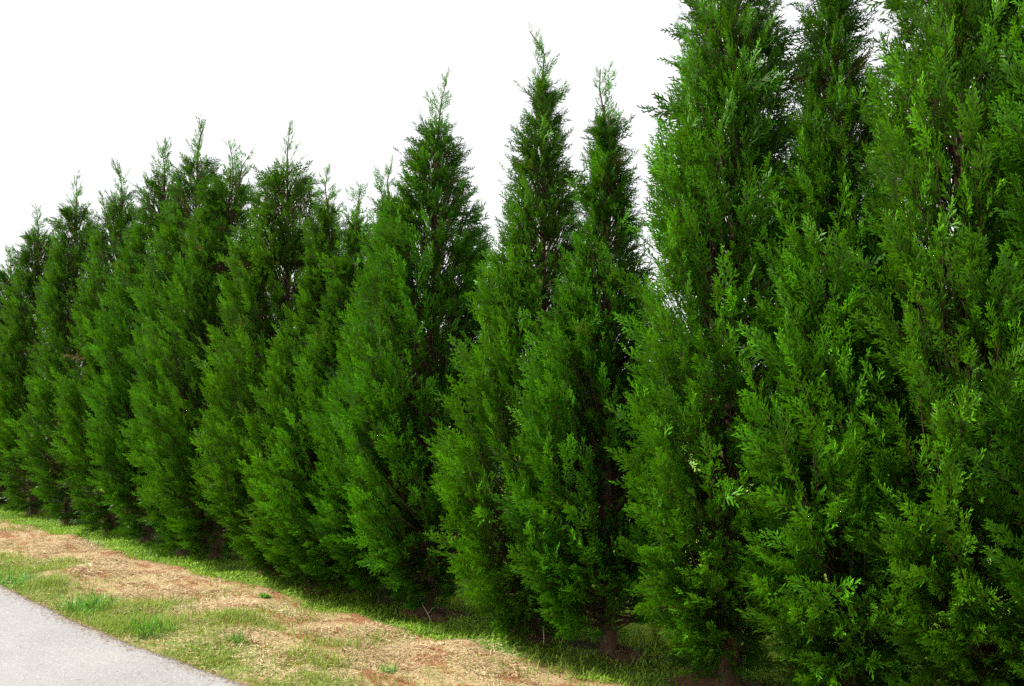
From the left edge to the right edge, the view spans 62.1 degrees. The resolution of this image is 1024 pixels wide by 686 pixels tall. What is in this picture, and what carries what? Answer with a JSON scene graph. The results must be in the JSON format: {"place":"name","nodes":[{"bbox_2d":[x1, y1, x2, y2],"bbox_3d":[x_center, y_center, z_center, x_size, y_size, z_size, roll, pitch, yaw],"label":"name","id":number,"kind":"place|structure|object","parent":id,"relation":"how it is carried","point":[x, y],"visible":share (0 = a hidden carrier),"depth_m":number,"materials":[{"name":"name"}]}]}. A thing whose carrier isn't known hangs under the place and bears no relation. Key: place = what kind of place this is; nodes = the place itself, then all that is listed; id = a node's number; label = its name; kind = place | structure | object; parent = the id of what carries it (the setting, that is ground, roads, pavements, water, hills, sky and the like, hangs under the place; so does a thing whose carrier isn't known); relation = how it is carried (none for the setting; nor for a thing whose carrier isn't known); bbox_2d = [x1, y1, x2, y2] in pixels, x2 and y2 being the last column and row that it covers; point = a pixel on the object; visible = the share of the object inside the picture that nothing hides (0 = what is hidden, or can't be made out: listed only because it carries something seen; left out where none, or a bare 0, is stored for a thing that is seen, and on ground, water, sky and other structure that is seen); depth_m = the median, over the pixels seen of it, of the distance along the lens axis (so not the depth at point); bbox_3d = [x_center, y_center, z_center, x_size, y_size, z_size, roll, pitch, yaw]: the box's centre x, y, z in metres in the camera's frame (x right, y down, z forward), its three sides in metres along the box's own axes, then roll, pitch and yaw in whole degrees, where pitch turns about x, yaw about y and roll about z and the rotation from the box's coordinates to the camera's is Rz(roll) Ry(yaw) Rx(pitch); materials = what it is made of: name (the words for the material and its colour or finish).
{"place":"outdoors","nodes":[
{"label":"outdoors","id":0,"kind":"place"},
{"bbox_2d":[0,585,249,685],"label":"road","id":1,"kind":"structure","parent":0,"point":[66,655],"depth_m":5.11,"materials":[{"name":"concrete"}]},
{"bbox_2d":[0,0,991,368],"label":"sky","id":2,"kind":"structure","parent":0,"point":[84,84],"materials":[{"name":"white"}]},
{"bbox_2d":[0,380,1017,685],"bbox_3d":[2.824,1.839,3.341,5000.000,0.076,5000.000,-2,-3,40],"label":"ground","id":3,"kind":"structure","parent":0,"point":[412,676],"depth_m":5.57,"materials":[{"name":"beige plant"}]},
{"bbox_2d":[0,566,42,588],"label":"grass clump","id":4,"kind":"object","parent":3,"relation":"on","point":[13,583],"visible":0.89,"depth_m":7.09,"materials":[{"name":"green plant"}]},
{"bbox_2d":[0,244,46,504],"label":"cypress tree","id":5,"kind":"object","parent":3,"relation":"on","point":[4,275],"visible":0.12,"depth_m":11.24,"materials":[{"name":"green plant"}]},
{"bbox_2d":[0,200,81,515],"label":"cypress tree","id":6,"kind":"object","parent":3,"relation":"on","point":[12,386],"visible":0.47,"depth_m":10.47,"materials":[{"name":"green plant"}]},
{"bbox_2d":[5,169,113,524],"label":"cypress tree","id":7,"kind":"object","parent":3,"relation":"on","point":[66,269],"visible":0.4,"depth_m":9.80,"materials":[{"name":"green plant"}]},
{"bbox_2d":[51,586,122,618],"bbox_3d":[-3.176,1.913,6.334,0.554,0.146,0.471,-2,-3,40],"label":"grass clump","id":8,"kind":"object","parent":3,"relation":"on","point":[79,601],"visible":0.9,"depth_m":6.29,"materials":[{"name":"green plant"}]},
{"bbox_2d":[47,157,160,536],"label":"cypress tree","id":9,"kind":"object","parent":3,"relation":"on","point":[76,404],"visible":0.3,"depth_m":9.10,"materials":[{"name":"green plant"}]},
{"bbox_2d":[78,134,193,542],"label":"cypress tree","id":10,"kind":"object","parent":3,"relation":"on","point":[113,409],"visible":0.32,"depth_m":8.49,"materials":[{"name":"green plant"}]},
{"bbox_2d":[121,613,175,639],"bbox_3d":[-2.437,1.883,5.691,0.441,0.150,0.342,-2,-3,40],"label":"grass clump","id":11,"kind":"object","parent":3,"relation":"on","point":[143,630],"visible":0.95,"depth_m":5.70,"materials":[{"name":"green plant"}]},
{"bbox_2d":[116,113,230,556],"bbox_3d":[-3.115,-0.068,8.357,1.401,4.393,1.056,1,-3,-24],"label":"cypress tree","id":12,"kind":"object","parent":3,"relation":"on","point":[181,210],"visible":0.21,"depth_m":8.06,"materials":[{"name":"green plant"}]},
{"bbox_2d":[126,138,280,562],"bbox_3d":[-2.759,0.076,7.987,1.676,4.071,0.986,2,-3,-34],"label":"cypress tree","id":13,"kind":"object","parent":3,"relation":"on","point":[172,449],"visible":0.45,"depth_m":7.68,"materials":[{"name":"green plant"}]},
{"bbox_2d":[226,629,249,645],"bbox_3d":[-1.758,1.878,5.449,0.228,0.089,0.136,-1,-2,17],"label":"grass clump","id":14,"kind":"object","parent":3,"relation":"on","point":[233,637],"visible":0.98,"depth_m":5.44,"materials":[{"name":"green plant"}]},
{"bbox_2d":[186,120,341,577],"bbox_3d":[-1.964,0.073,7.423,0.897,4.033,1.769,-2,-3,41],"label":"cypress tree","id":15,"kind":"object","parent":3,"relation":"on","point":[264,262],"visible":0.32,"depth_m":7.04,"materials":[{"name":"green plant"}]},
{"bbox_2d":[259,592,270,598],"bbox_3d":[-1.906,1.940,6.549,0.131,0.053,0.096,-2,-3,40],"label":"weed","id":16,"kind":"object","parent":3,"relation":"on","point":[264,595],"visible":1,"depth_m":6.54,"materials":[{"name":"green plant"}]},
{"bbox_2d":[249,566,300,576],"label":"soil","id":17,"kind":"structure","parent":3,"relation":"on","point":[260,572],"depth_m":7.23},
{"bbox_2d":[234,164,369,593],"bbox_3d":[-1.538,0.290,7.045,0.935,3.566,1.677,-1,-3,31],"label":"cypress tree","id":18,"kind":"object","parent":3,"relation":"on","point":[314,289],"visible":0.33,"depth_m":6.73,"materials":[{"name":"green plant"}]},
{"bbox_2d":[0,519,617,685],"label":"straw","id":19,"kind":"object","parent":3,"relation":"on","point":[223,601],"visible":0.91,"depth_m":5.67,"materials":[{"name":"beige plant"}]},
{"bbox_2d":[254,178,373,594],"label":"cypress tree","id":20,"kind":"object","parent":3,"relation":"on","point":[295,511],"visible":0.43,"depth_m":6.50,"materials":[{"name":"green plant"}]},
{"bbox_2d":[297,578,340,595],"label":"soil","id":21,"kind":"structure","parent":3,"relation":"on","point":[312,585],"depth_m":6.85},
{"bbox_2d":[300,152,448,605],"bbox_3d":[-0.933,0.292,6.569,1.202,3.522,1.293,0,-2,0],"label":"cypress tree","id":22,"kind":"object","parent":3,"relation":"on","point":[339,510],"visible":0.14,"depth_m":6.20,"materials":[{"name":"green plant"}]},
{"bbox_2d":[378,662,398,673],"bbox_3d":[-0.730,1.905,4.986,0.129,0.058,0.094,0,-2,3],"label":"grass clump","id":23,"kind":"object","parent":3,"relation":"on","point":[387,669],"visible":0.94,"depth_m":4.99,"materials":[{"name":"green plant"}]},
{"bbox_2d":[319,66,511,612],"bbox_3d":[-0.558,0.011,6.256,1.078,4.059,1.712,-1,-3,29],"label":"cypress tree","id":24,"kind":"object","parent":3,"relation":"on","point":[442,299],"visible":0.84,"depth_m":5.96,"materials":[{"name":"green plant"}]},
{"bbox_2d":[394,606,464,622],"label":"soil","id":25,"kind":"structure","parent":3,"relation":"on","point":[438,614],"depth_m":6.10,"materials":[{"name":"brown soil"}]},
{"bbox_2d":[0,497,868,685],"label":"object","id":26,"kind":"object","parent":3,"relation":"on","point":[208,562],"visible":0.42,"depth_m":6.17,"materials":[{"name":"green plant"}]},
{"bbox_2d":[10,471,1016,685],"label":"grass","id":27,"kind":"structure","parent":3,"relation":"on","point":[626,635],"depth_m":5.52,"materials":[{"name":"green plant"}]},
{"bbox_2d":[420,23,617,640],"bbox_3d":[0.136,-0.073,5.602,1.003,4.174,1.878,-2,-3,41],"label":"cypress tree","id":28,"kind":"object","parent":3,"relation":"on","point":[519,289],"visible":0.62,"depth_m":5.35,"materials":[{"name":"green plant"}]},
{"bbox_2d":[499,627,562,647],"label":"soil","id":29,"kind":"structure","parent":3,"relation":"on","point":[538,638],"depth_m":5.45,"materials":[{"name":"brown soil"}]},
{"bbox_2d":[486,61,689,653],"bbox_3d":[0.608,0.106,5.328,0.968,3.790,1.776,-2,-3,45],"label":"cypress tree","id":30,"kind":"object","parent":3,"relation":"on","point":[572,566],"visible":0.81,"depth_m":5.00,"materials":[{"name":"green plant"}]},
{"bbox_2d":[591,644,645,667],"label":"soil","id":31,"kind":"structure","parent":3,"relation":"on","point":[622,653],"depth_m":5.08,"materials":[{"name":"brown soil"}]},
{"bbox_2d":[634,601,676,644],"bbox_3d":[0.941,1.753,5.401,0.296,0.346,0.331,2,-3,-39],"label":"leafy weed","id":32,"kind":"object","parent":3,"relation":"on","point":[655,633],"visible":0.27,"depth_m":5.39,"materials":[{"name":"green plant"}]},
{"bbox_2d":[663,669,764,685],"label":"soil","id":33,"kind":"structure","parent":3,"relation":"on","point":[702,682],"depth_m":4.69,"materials":[{"name":"brown soil"}]},
{"bbox_2d":[603,0,826,685],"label":"cypress tree","id":34,"kind":"object","parent":3,"relation":"on","point":[733,79],"visible":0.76,"depth_m":4.40,"materials":[{"name":"green plant"}]},
{"bbox_2d":[768,632,802,683],"bbox_3d":[1.543,1.732,4.704,0.225,0.331,0.321,-2,-3,40],"label":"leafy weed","id":35,"kind":"object","parent":3,"relation":"on","point":[785,664],"visible":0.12,"depth_m":4.70,"materials":[{"name":"green plant"}]},
{"bbox_2d":[718,0,961,685],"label":"cypress tree","id":36,"kind":"object","parent":3,"relation":"on","point":[840,596],"visible":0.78,"depth_m":3.99,"materials":[{"name":"green plant"}]},
{"bbox_2d":[835,0,1023,685],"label":"cypress tree","id":37,"kind":"object","parent":3,"relation":"on","point":[952,62],"visible":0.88,"depth_m":3.61,"materials":[{"name":"green plant"}]},
{"bbox_2d":[950,0,1023,679],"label":"cypress tree","id":38,"kind":"object","parent":3,"relation":"on","point":[1012,571],"visible":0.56,"depth_m":3.44,"materials":[{"name":"green plant"}]}
]}

